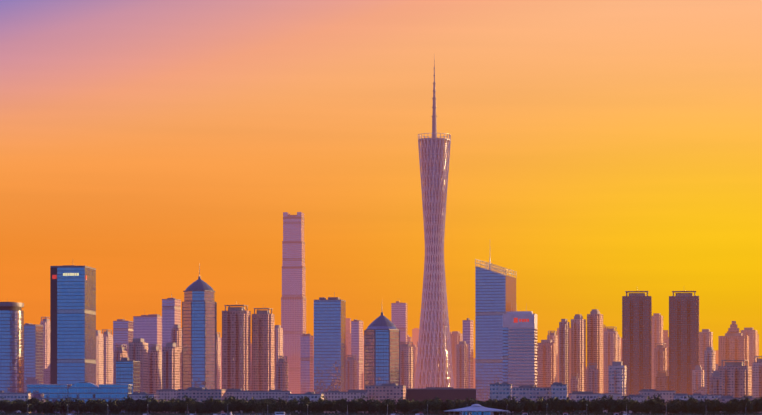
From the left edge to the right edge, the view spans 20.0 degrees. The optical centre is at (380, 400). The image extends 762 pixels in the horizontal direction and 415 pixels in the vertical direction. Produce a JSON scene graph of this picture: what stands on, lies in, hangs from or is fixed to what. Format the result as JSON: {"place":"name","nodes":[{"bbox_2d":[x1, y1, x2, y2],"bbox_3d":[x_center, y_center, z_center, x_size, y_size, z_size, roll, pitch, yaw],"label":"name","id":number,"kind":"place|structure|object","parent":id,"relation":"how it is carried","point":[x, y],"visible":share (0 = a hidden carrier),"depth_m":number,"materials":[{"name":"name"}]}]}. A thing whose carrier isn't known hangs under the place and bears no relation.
{"place":"outdoors","nodes":[
{"label":"outdoors","id":0,"kind":"place"},
{"bbox_2d":[0,391,32,412],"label":"block","id":1,"kind":"structure","parent":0,"point":[11,397],"depth_m":1966.62,"materials":[{"name":"white concrete"}]},
{"bbox_2d":[24,323,42,383],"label":"tower","id":2,"kind":"structure","parent":0,"point":[33,350],"depth_m":2866.16,"materials":[{"name":"teal glass"}]},
{"bbox_2d":[50,265,95,384],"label":"skyscraper","id":3,"kind":"structure","parent":0,"point":[72,324],"depth_m":2382.20,"materials":[{"name":"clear glass"}]},
{"bbox_2d":[27,382,131,412],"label":"glass hall","id":4,"kind":"structure","parent":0,"point":[85,392],"depth_m":2016.39,"materials":[{"name":"blue glass"}]},
{"bbox_2d":[116,358,139,393],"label":"building","id":5,"kind":"structure","parent":0,"point":[127,371],"depth_m":2270.21,"materials":[{"name":"teal glass"}]},
{"bbox_2d":[129,392,158,412],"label":"block","id":6,"kind":"structure","parent":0,"point":[136,395],"depth_m":1951.32,"materials":[{"name":"white concrete"}]},
{"bbox_2d":[133,314,161,350],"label":"tower","id":7,"kind":"structure","parent":0,"point":[147,328],"depth_m":3365.10,"materials":[{"name":"purple glass"}]},
{"bbox_2d":[156,389,177,412],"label":"block","id":8,"kind":"structure","parent":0,"point":[167,394],"depth_m":2120.81,"materials":[{"name":"white concrete"}]},
{"bbox_2d":[178,387,226,412],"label":"block","id":9,"kind":"structure","parent":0,"point":[201,394],"depth_m":1969.50,"materials":[{"name":"white concrete"}]},
{"bbox_2d":[226,389,290,412],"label":"block","id":10,"kind":"structure","parent":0,"point":[240,394],"depth_m":1989.76,"materials":[{"name":"white concrete"}]},
{"bbox_2d":[288,392,323,412],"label":"block","id":11,"kind":"structure","parent":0,"point":[312,396],"depth_m":1962.48,"materials":[{"name":"white concrete"}]},
{"bbox_2d":[301,333,312,393],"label":"tower","id":12,"kind":"structure","parent":0,"point":[306,363],"depth_m":3373.65,"materials":[{"name":"purple glass"}]},
{"bbox_2d":[321,390,366,412],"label":"block","id":13,"kind":"structure","parent":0,"point":[349,395],"depth_m":2031.51,"materials":[{"name":"white concrete"}]},
{"bbox_2d":[351,319,362,389],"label":"tower","id":14,"kind":"structure","parent":0,"point":[356,337],"depth_m":3573.89,"materials":[{"name":"pink glass"}]},
{"bbox_2d":[0,0,761,366],"label":"sky","id":15,"kind":"structure","parent":0,"point":[601,150],"materials":[{"name":"orange"}]},
{"bbox_2d":[365,384,405,412],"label":"block","id":16,"kind":"structure","parent":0,"point":[396,392],"depth_m":2070.09,"materials":[{"name":"white concrete"}]},
{"bbox_2d":[406,377,475,412],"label":"block","id":17,"kind":"structure","parent":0,"point":[444,393],"depth_m":2115.41,"materials":[{"name":"brown stone"}]},
{"bbox_2d":[463,318,472,387],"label":"tower","id":18,"kind":"structure","parent":0,"point":[468,330],"depth_m":3475.67,"materials":[{"name":"purple glass"}]},
{"bbox_2d":[490,382,511,412],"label":"block","id":19,"kind":"structure","parent":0,"point":[498,390],"depth_m":1973.00,"materials":[{"name":"white concrete"}]},
{"bbox_2d":[512,386,550,412],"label":"block","id":20,"kind":"structure","parent":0,"point":[533,393],"depth_m":2023.18,"materials":[{"name":"white concrete"}]},
{"bbox_2d":[551,382,566,409],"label":"block","id":21,"kind":"structure","parent":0,"point":[558,390],"depth_m":1994.46,"materials":[{"name":"white concrete"}]},
{"bbox_2d":[569,391,621,412],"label":"block","id":22,"kind":"structure","parent":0,"point":[576,396],"depth_m":2033.78,"materials":[{"name":"white concrete"}]},
{"bbox_2d":[622,390,643,412],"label":"block","id":23,"kind":"structure","parent":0,"point":[639,398],"depth_m":1995.09,"materials":[{"name":"white concrete"}]},
{"bbox_2d":[639,388,675,412],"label":"block","id":24,"kind":"structure","parent":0,"point":[667,396],"depth_m":2054.40,"materials":[{"name":"white concrete"}]},
{"bbox_2d":[673,393,721,412],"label":"block","id":25,"kind":"structure","parent":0,"point":[697,396],"depth_m":2015.23,"materials":[{"name":"white concrete"}]},
{"bbox_2d":[718,391,761,412],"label":"block","id":26,"kind":"structure","parent":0,"point":[724,399],"depth_m":1975.11,"materials":[{"name":"white concrete"}]},
{"bbox_3d":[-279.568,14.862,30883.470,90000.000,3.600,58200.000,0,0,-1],"label":"bank","id":27,"kind":"structure","parent":0,"visible":0},
{"bbox_2d":[0,302,23,392],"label":"building","id":28,"kind":"structure","parent":27,"relation":"on","point":[11,347],"depth_m":2464.11,"materials":[{"name":"blue glass"}]},
{"bbox_2d":[24,378,38,392],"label":"building","id":29,"kind":"structure","parent":27,"relation":"on","point":[31,381],"depth_m":2620.53,"materials":[{"name":"concrete"}]},
{"bbox_2d":[40,317,49,368],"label":"building","id":30,"kind":"structure","parent":27,"relation":"on","point":[45,322],"depth_m":3270.62,"materials":[{"name":"concrete"}]},
{"bbox_2d":[43,364,49,383],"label":"building","id":31,"kind":"structure","parent":27,"relation":"on","point":[46,376],"depth_m":3048.24,"materials":[{"name":"concrete"}]},
{"bbox_2d":[42,402,50,412],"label":"tree","id":32,"kind":"object","parent":27,"relation":"on","point":[47,407],"visible":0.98,"depth_m":1799.77,"materials":[{"name":"green plant"}]},
{"bbox_2d":[59,398,71,412],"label":"tree","id":33,"kind":"object","parent":27,"relation":"on","point":[62,401],"visible":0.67,"depth_m":1808.19,"materials":[{"name":"green plant"}]},
{"bbox_2d":[79,403,90,412],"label":"tree","id":34,"kind":"object","parent":27,"relation":"on","point":[84,408],"visible":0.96,"depth_m":1798.10,"materials":[{"name":"green plant"}]},
{"bbox_2d":[88,400,98,410],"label":"tree","id":35,"kind":"object","parent":27,"relation":"on","point":[93,403],"visible":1,"depth_m":1794.92,"materials":[{"name":"green plant"}]},
{"bbox_2d":[96,330,103,385],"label":"building","id":36,"kind":"structure","parent":27,"relation":"on","point":[99,358],"depth_m":2975.83,"materials":[{"name":"concrete"}]},
{"bbox_2d":[99,401,110,412],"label":"tree","id":37,"kind":"object","parent":27,"relation":"on","point":[105,407],"visible":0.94,"depth_m":1795.17,"materials":[{"name":"green plant"}]},
{"bbox_2d":[102,329,112,383],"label":"building","id":38,"kind":"structure","parent":27,"relation":"on","point":[108,357],"depth_m":3023.47,"materials":[{"name":"concrete"}]},
{"bbox_2d":[110,401,121,412],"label":"tree","id":39,"kind":"object","parent":27,"relation":"on","point":[114,406],"visible":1,"depth_m":1795.54,"materials":[{"name":"green plant"}]},
{"bbox_2d":[114,345,127,383],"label":"building","id":40,"kind":"structure","parent":27,"relation":"on","point":[120,352],"depth_m":2573.79,"materials":[{"name":"concrete"}]},
{"bbox_2d":[113,319,132,383],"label":"tower","id":41,"kind":"structure","parent":27,"relation":"on","point":[122,331],"depth_m":3567.03,"materials":[{"name":"purple glass"}]},
{"bbox_2d":[123,401,133,412],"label":"tree","id":42,"kind":"object","parent":27,"relation":"on","point":[127,406],"visible":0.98,"depth_m":1799.73,"materials":[{"name":"green plant"}]},
{"bbox_2d":[128,338,147,392],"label":"building","id":43,"kind":"structure","parent":27,"relation":"on","point":[137,349],"depth_m":2474.01,"materials":[{"name":"concrete"}]},
{"bbox_2d":[147,399,156,411],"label":"tree","id":44,"kind":"object","parent":27,"relation":"on","point":[151,404],"visible":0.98,"depth_m":1797.85,"materials":[{"name":"green plant"}]},
{"bbox_2d":[148,344,161,393],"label":"building","id":45,"kind":"structure","parent":27,"relation":"on","point":[154,368],"depth_m":2524.10,"materials":[{"name":"concrete"}]},
{"bbox_2d":[162,343,179,389],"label":"building","id":46,"kind":"structure","parent":27,"relation":"on","point":[170,365],"depth_m":2473.12,"materials":[{"name":"concrete"}]},
{"bbox_2d":[162,298,180,346],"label":"tower","id":47,"kind":"structure","parent":27,"relation":"on","point":[171,312],"depth_m":3268.21,"materials":[{"name":"purple glass"}]},
{"bbox_2d":[168,400,181,412],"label":"tree","id":48,"kind":"object","parent":27,"relation":"on","point":[173,406],"visible":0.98,"depth_m":1796.78,"materials":[{"name":"green plant"}]},
{"bbox_2d":[171,324,181,388],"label":"building","id":49,"kind":"structure","parent":27,"relation":"on","point":[176,334],"depth_m":2877.18,"materials":[{"name":"concrete"}]},
{"bbox_2d":[178,401,187,412],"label":"tree","id":50,"kind":"object","parent":27,"relation":"on","point":[183,408],"visible":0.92,"depth_m":1798.49,"materials":[{"name":"green plant"}]},
{"bbox_2d":[182,264,216,388],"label":"domed tower","id":51,"kind":"structure","parent":27,"relation":"on","point":[199,336],"depth_m":2566.03,"materials":[{"name":"blue glass"}]},
{"bbox_2d":[217,332,220,388],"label":"building","id":52,"kind":"structure","parent":27,"relation":"on","point":[218,361],"depth_m":3282.16,"materials":[{"name":"concrete"}]},
{"bbox_2d":[222,305,250,390],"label":"high-rise building","id":53,"kind":"structure","parent":27,"relation":"on","point":[236,347],"depth_m":2670.59,"materials":[{"name":"concrete"}]},
{"bbox_2d":[243,399,254,412],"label":"tree","id":54,"kind":"object","parent":27,"relation":"on","point":[250,406],"visible":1,"depth_m":1796.84,"materials":[{"name":"green plant"}]},
{"bbox_2d":[254,401,265,411],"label":"tree","id":55,"kind":"object","parent":27,"relation":"on","point":[258,405],"visible":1,"depth_m":1797.58,"materials":[{"name":"green plant"}]},
{"bbox_2d":[252,308,273,390],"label":"high-rise building","id":56,"kind":"structure","parent":27,"relation":"on","point":[262,350],"depth_m":2691.19,"materials":[{"name":"concrete"}]},
{"bbox_2d":[274,325,282,377],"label":"building","id":57,"kind":"structure","parent":27,"relation":"on","point":[278,340],"depth_m":3175.20,"materials":[{"name":"concrete"}]},
{"bbox_2d":[276,356,287,390],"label":"building","id":58,"kind":"structure","parent":27,"relation":"on","point":[282,374],"depth_m":2577.01,"materials":[{"name":"concrete"}]},
{"bbox_2d":[281,212,305,393],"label":"supertall tower","id":59,"kind":"structure","parent":27,"relation":"on","point":[293,312],"depth_m":4463.16,"materials":[{"name":"pink glass"}]},
{"bbox_2d":[289,398,298,410],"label":"tree","id":60,"kind":"object","parent":27,"relation":"on","point":[293,405],"visible":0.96,"depth_m":1797.39,"materials":[{"name":"green plant"}]},
{"bbox_2d":[302,401,311,412],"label":"tree","id":61,"kind":"object","parent":27,"relation":"on","point":[308,406],"visible":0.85,"depth_m":1795.92,"materials":[{"name":"green plant"}]},
{"bbox_2d":[314,292,345,393],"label":"skyscraper","id":62,"kind":"structure","parent":27,"relation":"on","point":[330,343],"depth_m":2768.03,"materials":[{"name":"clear glass"}]},
{"bbox_2d":[346,330,350,356],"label":"building","id":63,"kind":"structure","parent":27,"relation":"on","point":[348,338],"depth_m":5027.41,"materials":[{"name":"concrete"}]},
{"bbox_2d":[68,412,628,414],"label":"promenade kiosks","id":64,"kind":"object","parent":27,"relation":"on","point":[566,413],"visible":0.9,"depth_m":1785.85,"materials":[{"name":"white"}]},
{"bbox_2d":[346,355,356,391],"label":"building","id":65,"kind":"structure","parent":27,"relation":"on","point":[351,373],"depth_m":2975.97,"materials":[{"name":"concrete"}]},
{"bbox_2d":[353,402,365,412],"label":"tree","id":66,"kind":"object","parent":27,"relation":"on","point":[359,407],"visible":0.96,"depth_m":1801.06,"materials":[{"name":"green plant"}]},
{"bbox_2d":[0,409,761,414],"bbox_3d":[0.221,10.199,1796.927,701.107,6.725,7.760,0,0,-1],"label":"hedge shrubs","id":67,"kind":"object","parent":27,"relation":"on","point":[437,412],"visible":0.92,"depth_m":1796.27,"materials":[{"name":"green plant"}]},
{"bbox_2d":[364,312,399,391],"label":"skyscraper","id":68,"kind":"structure","parent":27,"relation":"on","point":[381,349],"depth_m":2468.45,"materials":[{"name":"teal glass"}]},
{"bbox_2d":[391,301,406,343],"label":"skyscraper","id":69,"kind":"structure","parent":27,"relation":"on","point":[398,315],"depth_m":4270.15,"materials":[{"name":"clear glass"}]},
{"bbox_2d":[400,342,413,387],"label":"building","id":70,"kind":"structure","parent":27,"relation":"on","point":[407,365],"depth_m":2973.79,"materials":[{"name":"concrete"}]},
{"bbox_2d":[411,345,417,386],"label":"building","id":71,"kind":"structure","parent":27,"relation":"on","point":[415,354],"depth_m":4641.18,"materials":[{"name":"pink concrete"}]},
{"bbox_2d":[412,328,418,346],"bbox_3d":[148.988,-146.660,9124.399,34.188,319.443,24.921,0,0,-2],"label":"building","id":72,"kind":"structure","parent":27,"relation":"on","point":[415,334],"depth_m":9112.31,"materials":[{"name":"pink concrete"}]},
{"bbox_2d":[414,58,453,387],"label":"tower","id":73,"kind":"structure","parent":27,"relation":"on","point":[434,356],"depth_m":3571.38,"materials":[{"name":"pink"}]},
{"bbox_2d":[431,397,440,410],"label":"tree","id":74,"kind":"object","parent":27,"relation":"on","point":[436,404],"visible":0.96,"depth_m":1799.15,"materials":[{"name":"green plant"}]},
{"bbox_2d":[449,331,462,387],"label":"building","id":75,"kind":"structure","parent":27,"relation":"on","point":[456,337],"depth_m":4425.19,"materials":[{"name":"concrete"}]},
{"bbox_2d":[456,341,468,387],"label":"building","id":76,"kind":"structure","parent":27,"relation":"on","point":[462,364],"depth_m":3275.89,"materials":[{"name":"concrete"}]},
{"bbox_2d":[445,404,507,414],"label":"riverside pavilion","id":77,"kind":"structure","parent":27,"relation":"on","point":[476,407],"depth_m":1789.53,"materials":[{"name":"concrete"}]},
{"bbox_2d":[475,258,515,401],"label":"skyscraper","id":78,"kind":"structure","parent":27,"relation":"on","point":[495,295],"depth_m":2909.51,"materials":[{"name":"blue glass"}]},
{"bbox_2d":[503,304,536,386],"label":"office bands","id":79,"kind":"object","parent":27,"relation":"on","point":[519,348],"visible":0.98,"depth_m":2675.95,"materials":[{"name":"purple glass"}]},
{"bbox_2d":[534,398,543,412],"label":"tree","id":80,"kind":"object","parent":27,"relation":"on","point":[539,403],"visible":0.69,"depth_m":1811.80,"materials":[{"name":"green plant"}]},
{"bbox_2d":[537,340,555,386],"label":"building","id":81,"kind":"structure","parent":27,"relation":"on","point":[546,363],"depth_m":3277.10,"materials":[{"name":"concrete"}]},
{"bbox_2d":[547,331,557,381],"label":"building","id":82,"kind":"structure","parent":27,"relation":"on","point":[552,336],"depth_m":3484.70,"materials":[{"name":"concrete"}]},
{"bbox_2d":[559,319,568,396],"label":"building","id":83,"kind":"structure","parent":27,"relation":"on","point":[563,351],"depth_m":3077.38,"materials":[{"name":"concrete"}]},
{"bbox_2d":[557,328,570,381],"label":"building","id":84,"kind":"structure","parent":27,"relation":"on","point":[558,346],"depth_m":4928.19,"materials":[{"name":"concrete"}]},
{"bbox_2d":[569,346,570,392],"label":"building","id":85,"kind":"structure","parent":27,"relation":"on","point":[569,368],"depth_m":4560.12,"materials":[{"name":"concrete"}]},
{"bbox_2d":[570,374,578,392],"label":"building","id":86,"kind":"structure","parent":27,"relation":"on","point":[574,383],"depth_m":2981.71,"materials":[{"name":"concrete"}]},
{"bbox_2d":[571,314,585,390],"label":"high-rise building","id":87,"kind":"structure","parent":27,"relation":"on","point":[578,344],"depth_m":3096.43,"materials":[{"name":"concrete"}]},
{"bbox_2d":[584,401,594,412],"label":"tree","id":88,"kind":"object","parent":27,"relation":"on","point":[589,406],"visible":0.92,"depth_m":1802.32,"materials":[{"name":"green plant"}]},
{"bbox_2d":[586,363,597,392],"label":"building","id":89,"kind":"structure","parent":27,"relation":"on","point":[592,378],"depth_m":2689.63,"materials":[{"name":"concrete"}]},
{"bbox_2d":[587,309,602,392],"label":"high-rise building","id":90,"kind":"structure","parent":27,"relation":"on","point":[594,335],"depth_m":3117.09,"materials":[{"name":"concrete"}]},
{"bbox_2d":[603,326,606,392],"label":"building","id":91,"kind":"structure","parent":27,"relation":"on","point":[603,357],"depth_m":4703.54,"materials":[{"name":"concrete"}]},
{"bbox_2d":[601,395,613,410],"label":"tree","id":92,"kind":"object","parent":27,"relation":"on","point":[605,403],"visible":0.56,"depth_m":1825.21,"materials":[{"name":"green plant"}]},
{"bbox_2d":[604,327,617,392],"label":"building","id":93,"kind":"structure","parent":27,"relation":"on","point":[610,345],"depth_m":3378.58,"materials":[{"name":"concrete"}]},
{"bbox_2d":[608,361,626,395],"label":"building","id":94,"kind":"structure","parent":27,"relation":"on","point":[617,376],"depth_m":2404.37,"materials":[{"name":"concrete"}]},
{"bbox_2d":[618,334,620,360],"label":"building","id":95,"kind":"structure","parent":27,"relation":"on","point":[619,348],"depth_m":3583.96,"materials":[{"name":"concrete"}]},
{"bbox_2d":[622,398,632,412],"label":"tree","id":96,"kind":"object","parent":27,"relation":"on","point":[629,405],"visible":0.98,"depth_m":1799.33,"materials":[{"name":"green plant"}]},
{"bbox_2d":[622,291,651,395],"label":"high-rise building","id":97,"kind":"structure","parent":27,"relation":"on","point":[637,334],"depth_m":2972.72,"materials":[{"name":"concrete"}]},
{"bbox_2d":[652,313,662,388],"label":"building","id":98,"kind":"structure","parent":27,"relation":"on","point":[657,327],"depth_m":3979.20,"materials":[{"name":"concrete"}]},
{"bbox_2d":[654,343,666,388],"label":"building","id":99,"kind":"structure","parent":27,"relation":"on","point":[660,357],"depth_m":3280.44,"materials":[{"name":"concrete"}]},
{"bbox_2d":[656,371,668,390],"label":"building","id":100,"kind":"structure","parent":27,"relation":"on","point":[662,381],"depth_m":3001.92,"materials":[{"name":"concrete"}]},
{"bbox_2d":[665,337,668,368],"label":"building","id":101,"kind":"structure","parent":27,"relation":"on","point":[667,343],"depth_m":4517.23,"materials":[{"name":"concrete"}]},
{"bbox_2d":[669,291,698,394],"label":"high-rise building","id":102,"kind":"structure","parent":27,"relation":"on","point":[683,335],"depth_m":2993.70,"materials":[{"name":"concrete"}]},
{"bbox_2d":[681,395,692,411],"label":"tree","id":103,"kind":"object","parent":27,"relation":"on","point":[685,404],"visible":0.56,"depth_m":1810.30,"materials":[{"name":"green plant"}]},
{"bbox_2d":[691,402,703,412],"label":"tree","id":104,"kind":"object","parent":27,"relation":"on","point":[698,407],"visible":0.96,"depth_m":1799.63,"materials":[{"name":"green plant"}]},
{"bbox_2d":[692,365,703,394],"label":"building","id":105,"kind":"structure","parent":27,"relation":"on","point":[697,375],"depth_m":2909.19,"materials":[{"name":"concrete"}]},
{"bbox_2d":[699,329,712,369],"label":"building","id":106,"kind":"structure","parent":27,"relation":"on","point":[705,338],"depth_m":3480.26,"materials":[{"name":"concrete"}]},
{"bbox_2d":[704,347,715,394],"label":"building","id":107,"kind":"structure","parent":27,"relation":"on","point":[709,360],"depth_m":2680.30,"materials":[{"name":"concrete"}]},
{"bbox_2d":[709,371,721,394],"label":"building","id":108,"kind":"structure","parent":27,"relation":"on","point":[715,383],"depth_m":2386.13,"materials":[{"name":"concrete"}]},
{"bbox_2d":[718,332,748,365],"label":"building","id":109,"kind":"structure","parent":27,"relation":"on","point":[733,345],"depth_m":3578.44,"materials":[{"name":"concrete"}]},
{"bbox_2d":[728,321,738,331],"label":"building top","id":110,"kind":"object","parent":109,"relation":"on","point":[733,327],"visible":0.93,"depth_m":3583.07,"materials":[{"name":"concrete"}]},
{"bbox_2d":[718,360,751,397],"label":"building","id":111,"kind":"structure","parent":27,"relation":"on","point":[736,379],"depth_m":2477.36,"materials":[{"name":"concrete"}]},
{"bbox_2d":[741,328,756,365],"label":"building","id":112,"kind":"structure","parent":27,"relation":"on","point":[751,333],"depth_m":3877.88,"materials":[{"name":"concrete"}]},
{"bbox_2d":[752,356,761,397],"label":"building","id":113,"kind":"structure","parent":27,"relation":"on","point":[757,379],"depth_m":2579.88,"materials":[{"name":"concrete"}]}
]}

